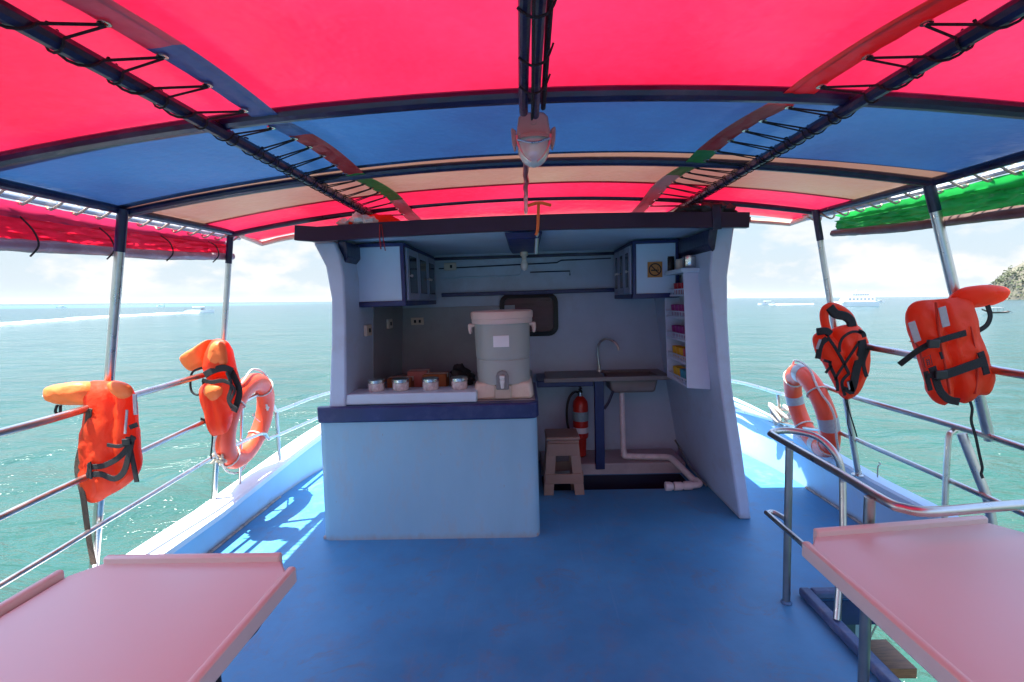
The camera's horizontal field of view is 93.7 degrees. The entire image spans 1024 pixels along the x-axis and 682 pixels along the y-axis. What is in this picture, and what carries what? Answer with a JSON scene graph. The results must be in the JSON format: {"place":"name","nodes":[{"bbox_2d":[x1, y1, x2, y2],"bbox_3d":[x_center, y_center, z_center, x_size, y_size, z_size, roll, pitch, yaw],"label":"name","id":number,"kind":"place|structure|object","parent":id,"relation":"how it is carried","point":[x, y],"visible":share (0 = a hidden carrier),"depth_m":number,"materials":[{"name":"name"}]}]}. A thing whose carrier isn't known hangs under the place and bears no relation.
{"place":"outdoors","nodes":[
{"label":"outdoors","id":0,"kind":"place"},
{"bbox_2d":[216,626,260,681],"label":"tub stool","id":1,"kind":"object","parent":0,"point":[219,679],"visible":0.02,"depth_m":1.66,"materials":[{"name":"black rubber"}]},
{"bbox_2d":[0,296,1023,681],"bbox_3d":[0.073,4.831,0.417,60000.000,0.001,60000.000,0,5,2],"label":"sea","id":2,"kind":"structure","parent":0,"point":[286,346],"depth_m":23.87,"materials":[{"name":"liquid"}]},
{"bbox_2d":[0,312,198,324],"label":"boat wake","id":3,"kind":"object","parent":2,"relation":"on","point":[32,321],"visible":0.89,"depth_m":143.88,"materials":[{"name":"liquid"}]},
{"bbox_2d":[184,306,213,312],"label":"speedboat","id":4,"kind":"object","parent":2,"relation":"on","point":[203,310],"visible":0.8,"depth_m":218.28,"materials":[{"name":"white plastic"}]},
{"bbox_2d":[758,302,775,304],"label":"speedboat","id":5,"kind":"object","parent":2,"relation":"on","point":[765,303],"visible":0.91,"depth_m":316.07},
{"bbox_2d":[846,625,858,637],"bbox_3d":[0.214,3.602,2.063,4.105,4.160,12.500,-2,5,2],"label":"hull","id":6,"kind":"object","parent":2,"relation":"on","point":[854,629],"depth_m":2.66,"materials":[{"name":"paint"}]},
{"bbox_2d":[213,453,900,681],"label":"deck","id":7,"kind":"structure","parent":6,"relation":"on","point":[644,577],"depth_m":2.49,"materials":[{"name":"blue paint"}]},
{"bbox_2d":[0,552,296,681],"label":"deck table","id":8,"kind":"object","parent":7,"relation":"on","point":[199,617],"visible":1,"depth_m":1.28,"materials":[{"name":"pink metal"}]},
{"bbox_2d":[126,423,322,554],"bbox_3d":[-1.764,1.410,2.039,1.632,0.960,12.685,0,5,10],"label":"bulwark","id":9,"kind":"object","parent":7,"relation":"on","point":[229,512],"visible":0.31,"depth_m":3.45,"materials":[{"name":"white paint"}]},
{"bbox_2d":[0,372,329,588],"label":"side railing","id":10,"kind":"object","parent":9,"relation":"on","point":[24,426],"visible":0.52,"depth_m":2.48,"materials":[{"name":"silver metal"}]},
{"bbox_2d":[43,380,142,564],"bbox_3d":[-1.990,0.654,2.346,0.494,0.934,0.165,-2,5,2],"label":"life jacket","id":11,"kind":"object","parent":10,"relation":"hanging from","point":[109,459],"visible":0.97,"depth_m":2.27,"materials":[{"name":"orange fabric"}]},
{"bbox_2d":[179,339,242,458],"bbox_3d":[-1.921,0.378,3.112,0.440,0.785,0.196,-2,5,2],"label":"life jacket","id":12,"kind":"object","parent":10,"relation":"hanging from","point":[220,394],"visible":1,"depth_m":3.04,"materials":[{"name":"orange fabric"}]},
{"bbox_2d":[210,453,226,463],"bbox_3d":[-2.000,0.798,3.273,0.102,0.088,0.049,-3,6,-30],"label":"rope knot","id":13,"kind":"object","parent":10,"relation":"attached to","point":[221,459],"visible":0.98,"depth_m":3.27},
{"bbox_2d":[213,368,274,473],"bbox_3d":[-1.977,0.597,3.581,0.257,0.789,0.816,-2,5,2],"label":"life ring","id":14,"kind":"object","parent":10,"relation":"hanging from","point":[234,455],"visible":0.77,"depth_m":3.53,"materials":[{"name":"orange plastic"}]},
{"bbox_2d":[0,0,1023,568],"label":"canopy pipework","id":15,"kind":"object","parent":9,"relation":"on","point":[918,186],"visible":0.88,"depth_m":1.77,"materials":[{"name":"blue paint"}]},
{"bbox_2d":[0,198,234,262],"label":"side curtain","id":16,"kind":"object","parent":15,"relation":"hanging from","point":[30,228],"visible":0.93,"depth_m":2.27,"materials":[{"name":"red fabric"}]},
{"bbox_2d":[0,0,1023,245],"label":"canopy","id":17,"kind":"object","parent":15,"relation":"attached to","point":[254,58],"visible":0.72,"depth_m":1.47,"materials":[{"name":"fabric"}]},
{"bbox_2d":[511,112,555,167],"bbox_3d":[0.078,-0.722,1.745,0.160,0.180,0.136,-2,5,2],"label":"bulkhead lamp","id":18,"kind":"object","parent":17,"relation":"attached to","point":[533,140],"visible":0.99,"depth_m":1.70,"materials":[{"name":"plastic"}]},
{"bbox_2d":[516,0,556,213],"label":"cable bundle","id":19,"kind":"object","parent":17,"relation":"attached to","point":[536,24],"visible":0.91,"depth_m":1.16,"materials":[{"name":"black plastic"}]},
{"bbox_2d":[812,302,870,436],"bbox_3d":[2.026,0.182,2.981,0.380,0.846,0.173,-2,5,2],"label":"life jacket","id":20,"kind":"object","parent":15,"relation":"hanging from","point":[843,354],"visible":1,"depth_m":2.92,"materials":[{"name":"orange fabric"}]},
{"bbox_2d":[830,170,1023,236],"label":"side curtain","id":21,"kind":"object","parent":15,"relation":"hanging from","point":[998,198],"visible":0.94,"depth_m":2.27,"materials":[{"name":"green fabric"}]},
{"bbox_2d":[317,370,539,539],"bbox_3d":[-0.526,0.764,3.804,1.456,0.964,1.384,-2,5,2],"label":"galley counter","id":22,"kind":"object","parent":7,"relation":"on","point":[448,462],"visible":0.91,"depth_m":3.13,"materials":[{"name":"paint"}]},
{"bbox_2d":[367,378,384,391],"bbox_3d":[-0.924,0.297,3.265,0.118,0.080,0.118,-2,5,2],"label":"canister","id":23,"kind":"object","parent":22,"relation":"on","point":[375,384],"visible":1,"depth_m":3.22,"materials":[{"name":"glass"}]},
{"bbox_2d":[392,377,408,390],"bbox_3d":[-0.756,0.292,3.260,0.118,0.080,0.118,-2,5,2],"label":"canister","id":24,"kind":"object","parent":22,"relation":"on","point":[400,383],"visible":1,"depth_m":3.21,"materials":[{"name":"glass"}]},
{"bbox_2d":[387,375,413,387],"bbox_3d":[-0.851,0.321,3.691,0.184,0.091,0.150,-2,5,2],"label":"carton","id":25,"kind":"object","parent":22,"relation":"on","point":[390,384],"visible":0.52,"depth_m":3.63,"materials":[{"name":"brown cardboard"}]},
{"bbox_2d":[407,368,429,386],"bbox_3d":[-0.733,0.291,3.796,0.154,0.126,0.150,-2,5,2],"label":"carton","id":26,"kind":"object","parent":22,"relation":"on","point":[417,374],"visible":0.53,"depth_m":3.72,"materials":[{"name":"brown cardboard"}]},
{"bbox_2d":[422,376,438,390],"bbox_3d":[-0.552,0.287,3.253,0.118,0.080,0.118,-2,5,2],"label":"canister","id":27,"kind":"object","parent":22,"relation":"on","point":[430,383],"visible":1,"depth_m":3.21,"materials":[{"name":"glass"}]},
{"bbox_2d":[422,372,448,386],"bbox_3d":[-0.590,0.302,3.733,0.184,0.106,0.150,-2,5,2],"label":"carton","id":28,"kind":"object","parent":22,"relation":"on","point":[443,379],"visible":0.54,"depth_m":3.66,"materials":[{"name":"brown cardboard"}]},
{"bbox_2d":[451,376,467,389],"bbox_3d":[-0.356,0.281,3.248,0.118,0.080,0.118,-2,5,2],"label":"canister","id":29,"kind":"object","parent":22,"relation":"on","point":[458,382],"visible":1,"depth_m":3.20,"materials":[{"name":"glass"}]},
{"bbox_2d":[450,363,475,384],"bbox_3d":[-0.389,0.274,3.796,0.205,0.196,0.166,-2,5,2],"label":"plastic bag","id":30,"kind":"object","parent":22,"relation":"on","point":[461,369],"visible":0.62,"depth_m":3.75,"materials":[{"name":"black plastic"}]},
{"bbox_2d":[468,309,535,398],"bbox_3d":[-0.063,0.080,3.312,0.464,0.591,0.449,-2,5,2],"label":"water cooler","id":31,"kind":"object","parent":22,"relation":"on","point":[502,340],"visible":0.98,"depth_m":3.16,"materials":[{"name":"beige plastic"}]},
{"bbox_2d":[294,212,750,534],"bbox_3d":[0.166,0.191,3.859,2.928,2.070,1.777,-2,5,2],"label":"galley cabin","id":32,"kind":"object","parent":7,"relation":"on","point":[561,287],"visible":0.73,"depth_m":4.27,"materials":[{"name":"paint"}]},
{"bbox_2d":[336,212,377,224],"bbox_3d":[-0.964,-0.756,2.976,0.282,0.086,0.100,-2,5,2],"label":"crumpled cloth","id":33,"kind":"object","parent":32,"relation":"on","point":[357,218],"visible":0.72,"depth_m":2.95,"materials":[{"name":"white fabric"}]},
{"bbox_2d":[364,324,371,335],"bbox_3d":[-1.047,-0.078,3.497,0.027,0.080,0.120,-2,5,2],"label":"wall socket","id":34,"kind":"object","parent":32,"relation":"attached to","point":[367,330],"depth_m":3.46,"materials":[{"name":"beige plastic"}]},
{"bbox_2d":[348,214,399,223],"bbox_3d":[-0.878,-0.758,3.096,0.334,0.097,0.255,-2,5,2],"label":"folded life jacket","id":35,"kind":"object","parent":32,"relation":"on","point":[383,218],"visible":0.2,"depth_m":2.98,"materials":[{"name":"fabric"}]},
{"bbox_2d":[379,224,385,250],"bbox_3d":[-0.787,-0.628,2.915,0.036,0.161,0.018,-2,5,2],"label":"hanging string","id":36,"kind":"object","parent":32,"relation":"hanging from","point":[383,237],"visible":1,"depth_m":2.91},
{"bbox_2d":[387,319,392,328],"bbox_3d":[-1.032,-0.146,4.053,0.027,0.080,0.120,-2,5,2],"label":"wall socket","id":37,"kind":"object","parent":32,"relation":"attached to","point":[389,323],"depth_m":4.01,"materials":[{"name":"beige plastic"}]},
{"bbox_2d":[355,243,435,306],"bbox_3d":[-0.896,-0.504,3.878,0.426,0.436,1.118,-2,5,2],"label":"wall cabinet","id":38,"kind":"object","parent":32,"relation":"attached to","point":[398,274],"depth_m":3.34,"materials":[{"name":"paint"}]},
{"bbox_2d":[405,248,418,299],"bbox_3d":[-0.716,-0.485,3.522,0.046,0.364,0.330,-2,5,2],"label":"door","id":39,"kind":"structure","parent":38,"relation":"in","point":[411,258],"depth_m":3.46,"materials":[{"name":"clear glass"}]},
{"bbox_2d":[417,252,430,299],"bbox_3d":[-0.706,-0.515,3.871,0.046,0.364,0.330,-2,5,2],"label":"door","id":40,"kind":"structure","parent":38,"relation":"in","point":[422,259],"depth_m":3.84,"materials":[{"name":"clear glass"}]},
{"bbox_2d":[427,257,435,299],"bbox_3d":[-0.697,-0.545,4.220,0.046,0.364,0.330,-2,5,2],"label":"door","id":41,"kind":"structure","parent":38,"relation":"in","point":[430,262],"depth_m":4.19,"materials":[{"name":"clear glass"}]},
{"bbox_2d":[411,317,423,324],"bbox_3d":[-0.890,-0.185,4.511,0.120,0.070,0.020,-2,5,2],"label":"wall socket","id":42,"kind":"object","parent":32,"relation":"attached to","point":[417,321],"depth_m":4.50,"materials":[{"name":"beige plastic"}]},
{"bbox_2d":[444,263,455,270],"bbox_3d":[-0.575,-0.692,4.459,0.115,0.070,0.020,-2,5,2],"label":"wall socket","id":43,"kind":"object","parent":32,"relation":"attached to","point":[449,266],"depth_m":4.45,"materials":[{"name":"beige plastic"}]},
{"bbox_2d":[505,231,541,270],"bbox_3d":[0.087,-0.623,3.453,0.230,0.191,0.950,-2,5,2],"label":"ceiling light","id":44,"kind":"object","parent":32,"relation":"attached to","point":[522,243],"visible":0.9,"depth_m":3.22,"materials":[{"name":"blue plastic"}]},
{"bbox_2d":[500,294,557,335],"bbox_3d":[0.159,-0.245,4.493,0.544,0.404,0.040,-2,5,2],"label":"window frame","id":45,"kind":"structure","parent":32,"relation":"in","point":[544,307],"depth_m":4.49,"materials":[{"name":"rubber"}]},
{"bbox_2d":[534,233,538,253],"bbox_3d":[0.154,-0.614,3.005,0.026,0.132,0.084,-1,5,-5],"label":"hanging rod","id":46,"kind":"object","parent":32,"relation":"hanging from","point":[536,243],"visible":0.81,"depth_m":3.00,"materials":[{"name":"metal"}]},
{"bbox_2d":[527,201,550,235],"bbox_3d":[0.167,-0.736,2.881,0.145,0.202,0.030,-2,5,2],"label":"hanging strap","id":47,"kind":"object","parent":32,"relation":"hanging from","point":[538,203],"visible":1,"depth_m":2.87,"materials":[{"name":"orange fabric"}]},
{"bbox_2d":[566,386,588,456],"bbox_3d":[0.607,0.738,4.379,0.198,0.646,0.146,-4,6,-35],"label":"fire extinguisher","id":48,"kind":"object","parent":32,"relation":"on","point":[580,414],"visible":0.9,"depth_m":4.34,"materials":[{"name":"metal"}]},
{"bbox_2d":[536,338,671,468],"bbox_3d":[0.798,0.544,4.303,1.145,1.132,0.460,-2,5,2],"label":"sink unit","id":49,"kind":"object","parent":32,"relation":"on","point":[631,380],"visible":0.96,"depth_m":4.15,"materials":[{"name":"metal"}]},
{"bbox_2d":[614,239,679,298],"bbox_3d":[1.079,-0.573,3.993,0.396,0.436,0.728,-2,5,2],"label":"wall cabinet","id":50,"kind":"object","parent":32,"relation":"attached to","point":[632,259],"depth_m":3.65,"materials":[{"name":"paint"}]},
{"bbox_2d":[614,251,618,293],"bbox_3d":[0.909,-0.593,4.216,0.046,0.364,0.200,-2,5,2],"label":"door","id":51,"kind":"structure","parent":50,"relation":"in","point":[616,255],"depth_m":4.19,"materials":[{"name":"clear glass"}]},
{"bbox_2d":[616,249,624,293],"bbox_3d":[0.903,-0.574,3.997,0.046,0.364,0.200,-2,5,2],"label":"door","id":52,"kind":"structure","parent":50,"relation":"in","point":[621,253],"depth_m":3.97,"materials":[{"name":"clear glass"}]},
{"bbox_2d":[624,246,631,293],"bbox_3d":[0.897,-0.555,3.778,0.046,0.364,0.200,-2,5,2],"label":"door","id":53,"kind":"structure","parent":50,"relation":"in","point":[627,251],"depth_m":3.73,"materials":[{"name":"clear glass"}]},
{"bbox_2d":[648,262,661,277],"bbox_3d":[1.080,-0.540,3.626,0.110,0.116,0.006,-2,5,2],"label":"no smoking sticker","id":54,"kind":"object","parent":50,"relation":"attached to","point":[654,269],"visible":1,"depth_m":3.62,"materials":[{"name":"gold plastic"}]},
{"bbox_2d":[664,268,710,388],"bbox_3d":[1.275,-0.099,3.546,0.210,0.845,0.510,-2,5,2],"label":"wall rack","id":55,"kind":"object","parent":32,"relation":"attached to","point":[695,363],"depth_m":3.33,"materials":[{"name":"paint"}]},
{"bbox_2d":[667,256,673,270],"bbox_3d":[1.205,-0.587,3.651,0.060,0.111,0.060,-2,5,2],"label":"bottle","id":56,"kind":"object","parent":55,"relation":"on","point":[670,262],"visible":0.81,"depth_m":3.62,"materials":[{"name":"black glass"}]},
{"bbox_2d":[672,345,681,356],"bbox_3d":[1.285,0.077,3.736,0.074,0.083,0.074,-2,5,2],"label":"cup","id":57,"kind":"object","parent":55,"relation":"on","point":[674,348],"visible":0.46,"depth_m":3.72,"materials":[{"name":"yellow plastic"}]},
{"bbox_2d":[673,365,682,376],"bbox_3d":[1.294,0.236,3.750,0.074,0.083,0.074,-2,5,2],"label":"cup","id":58,"kind":"object","parent":55,"relation":"on","point":[674,369],"visible":0.53,"depth_m":3.74,"materials":[{"name":"yellow plastic"}]},
{"bbox_2d":[674,304,682,315],"bbox_3d":[1.263,-0.234,3.625,0.074,0.083,0.074,-2,5,2],"label":"cup","id":59,"kind":"object","parent":55,"relation":"on","point":[676,307],"visible":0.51,"depth_m":3.61,"materials":[{"name":"purple plastic"}]},
{"bbox_2d":[676,259,681,268],"bbox_3d":[1.221,-0.555,3.483,0.064,0.076,0.064,-2,5,2],"label":"pot","id":60,"kind":"object","parent":55,"relation":"on","point":[678,263],"visible":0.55,"depth_m":3.46,"materials":[{"name":"beige plastic"}]},
{"bbox_2d":[675,325,683,336],"bbox_3d":[1.273,-0.075,3.638,0.074,0.083,0.074,-2,5,2],"label":"cup","id":61,"kind":"object","parent":55,"relation":"on","point":[676,328],"visible":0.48,"depth_m":3.63,"materials":[{"name":"purple plastic"}]},
{"bbox_2d":[677,283,681,293],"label":"cup","id":62,"kind":"object","parent":55,"relation":"on","point":[679,285],"visible":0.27,"depth_m":3.51,"materials":[{"name":"red plastic"}]},
{"bbox_2d":[676,346,684,357],"bbox_3d":[1.282,0.084,3.652,0.074,0.083,0.074,-2,5,2],"label":"cup","id":63,"kind":"object","parent":55,"relation":"on","point":[677,349],"visible":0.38,"depth_m":3.64,"materials":[{"name":"yellow plastic"}]},
{"bbox_2d":[676,367,685,378],"bbox_3d":[1.292,0.243,3.665,0.074,0.083,0.074,-2,5,2],"label":"cup","id":64,"kind":"object","parent":55,"relation":"on","point":[678,370],"visible":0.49,"depth_m":3.65,"materials":[{"name":"yellow plastic"}]},
{"bbox_2d":[678,326,684,337],"bbox_3d":[1.270,-0.068,3.554,0.074,0.083,0.074,-2,5,2],"label":"cup","id":65,"kind":"object","parent":55,"relation":"on","point":[680,330],"visible":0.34,"depth_m":3.54,"materials":[{"name":"purple plastic"}]},
{"bbox_2d":[679,347,684,358],"bbox_3d":[1.280,0.092,3.567,0.074,0.083,0.074,-2,5,2],"label":"cup","id":66,"kind":"object","parent":55,"relation":"on","point":[681,350],"visible":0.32,"depth_m":3.55,"materials":[{"name":"yellow plastic"}]},
{"bbox_2d":[680,368,685,379],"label":"cup","id":67,"kind":"object","parent":55,"relation":"on","point":[682,372],"visible":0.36,"depth_m":3.57,"materials":[{"name":"blue plastic"}]},
{"bbox_2d":[682,256,695,267],"bbox_3d":[1.237,-0.550,3.352,0.090,0.086,0.090,-2,5,2],"label":"tin","id":68,"kind":"object","parent":55,"relation":"on","point":[688,261],"visible":0.84,"depth_m":3.31,"materials":[{"name":"silver metal"}]},
{"bbox_2d":[674,202,737,211],"bbox_3d":[1.185,-0.806,2.941,0.394,0.103,0.162,-2,5,2],"label":"rope bundle","id":69,"kind":"object","parent":32,"relation":"on","point":[707,207],"visible":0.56,"depth_m":2.90,"materials":[{"name":"black fabric"}]},
{"bbox_2d":[711,205,721,229],"bbox_3d":[1.217,-0.733,2.852,0.060,0.144,0.013,-2,5,2],"label":"roof strap","id":70,"kind":"object","parent":32,"relation":"attached to","point":[716,216],"visible":1,"depth_m":2.85,"materials":[{"name":"black fabric"}]},
{"bbox_2d":[543,428,584,494],"bbox_3d":[0.413,1.045,3.935,0.320,0.598,0.320,-2,5,2],"label":"plastic stool","id":71,"kind":"object","parent":7,"relation":"on","point":[561,442],"visible":0.98,"depth_m":3.79,"materials":[{"name":"beige plastic"}]},
{"bbox_2d":[619,393,706,490],"bbox_3d":[1.279,0.818,4.047,0.377,0.705,0.742,-3,6,-27],"label":"drain pipe","id":72,"kind":"object","parent":7,"relation":"on","point":[695,482],"visible":0.98,"depth_m":4.18,"materials":[{"name":"plastic"}]},
{"bbox_2d":[733,397,958,524],"bbox_3d":[2.017,1.285,1.913,1.453,1.053,12.658,-1,5,-7],"label":"bulwark","id":73,"kind":"object","parent":7,"relation":"on","point":[757,442],"visible":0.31,"depth_m":3.67,"materials":[{"name":"paint"}]},
{"bbox_2d":[731,343,1023,524],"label":"side railing","id":74,"kind":"object","parent":73,"relation":"on","point":[983,492],"visible":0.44,"depth_m":2.48,"materials":[{"name":"silver metal"}]},
{"bbox_2d":[768,402,791,425],"bbox_3d":[2.292,0.642,4.079,0.175,0.226,0.175,-1,5,-7],"label":"rope knot","id":75,"kind":"object","parent":74,"relation":"attached to","point":[776,414],"visible":0.77,"depth_m":4.08,"materials":[{"name":"white fabric"}]},
{"bbox_2d":[783,359,840,462],"bbox_3d":[2.235,0.523,3.598,0.277,0.772,0.817,0,5,11],"label":"life ring","id":76,"kind":"object","parent":74,"relation":"hanging from","point":[797,377],"visible":0.83,"depth_m":3.42,"materials":[{"name":"orange plastic"}]},
{"bbox_2d":[897,285,1009,478],"bbox_3d":[2.026,0.195,2.239,0.509,0.905,0.184,-1,5,-4],"label":"life jacket","id":77,"kind":"object","parent":74,"relation":"hanging from","point":[950,352],"visible":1,"depth_m":2.17,"materials":[{"name":"orange fabric"}]},
{"bbox_2d":[764,427,1023,681],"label":"stair handrail","id":78,"kind":"object","parent":7,"relation":"on","point":[872,496],"visible":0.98,"depth_m":1.96,"materials":[{"name":"silver metal"}]},
{"bbox_2d":[802,515,1023,681],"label":"deck table","id":79,"kind":"object","parent":7,"relation":"on","point":[940,599],"visible":1,"depth_m":1.33,"materials":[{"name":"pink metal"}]},
{"bbox_2d":[871,639,916,678],"bbox_3d":[2.142,1.916,2.898,0.400,0.060,0.240,-2,5,2],"label":"boarding step","id":80,"kind":"object","parent":6,"relation":"attached to","point":[896,662],"visible":0.36,"depth_m":2.85,"materials":[{"name":"brown wood"}]},
{"bbox_2d":[834,292,879,305],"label":"ferry","id":81,"kind":"object","parent":2,"relation":"on","point":[860,299],"visible":0.8,"depth_m":245.29,"materials":[{"name":"white metal"}]},
{"bbox_2d":[981,307,1012,312],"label":"longtail boat","id":82,"kind":"object","parent":2,"relation":"on","point":[1008,311],"visible":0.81,"depth_m":133.44,"materials":[{"name":"white wood"}]},
{"bbox_2d":[0,161,1023,303],"label":"sky","id":83,"kind":"structure","parent":0,"point":[766,260],"materials":[{"name":"white"}]},
{"bbox_2d":[992,262,1023,299],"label":"island","id":84,"kind":"structure","parent":0,"point":[1016,291],"depth_m":563.81,"materials":[{"name":"plant"}]},
{"bbox_2d":[988,261,1023,299],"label":"island scrub","id":85,"kind":"object","parent":84,"relation":"on","point":[999,279],"visible":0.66,"depth_m":572.17,"materials":[{"name":"green plant"}]}
]}

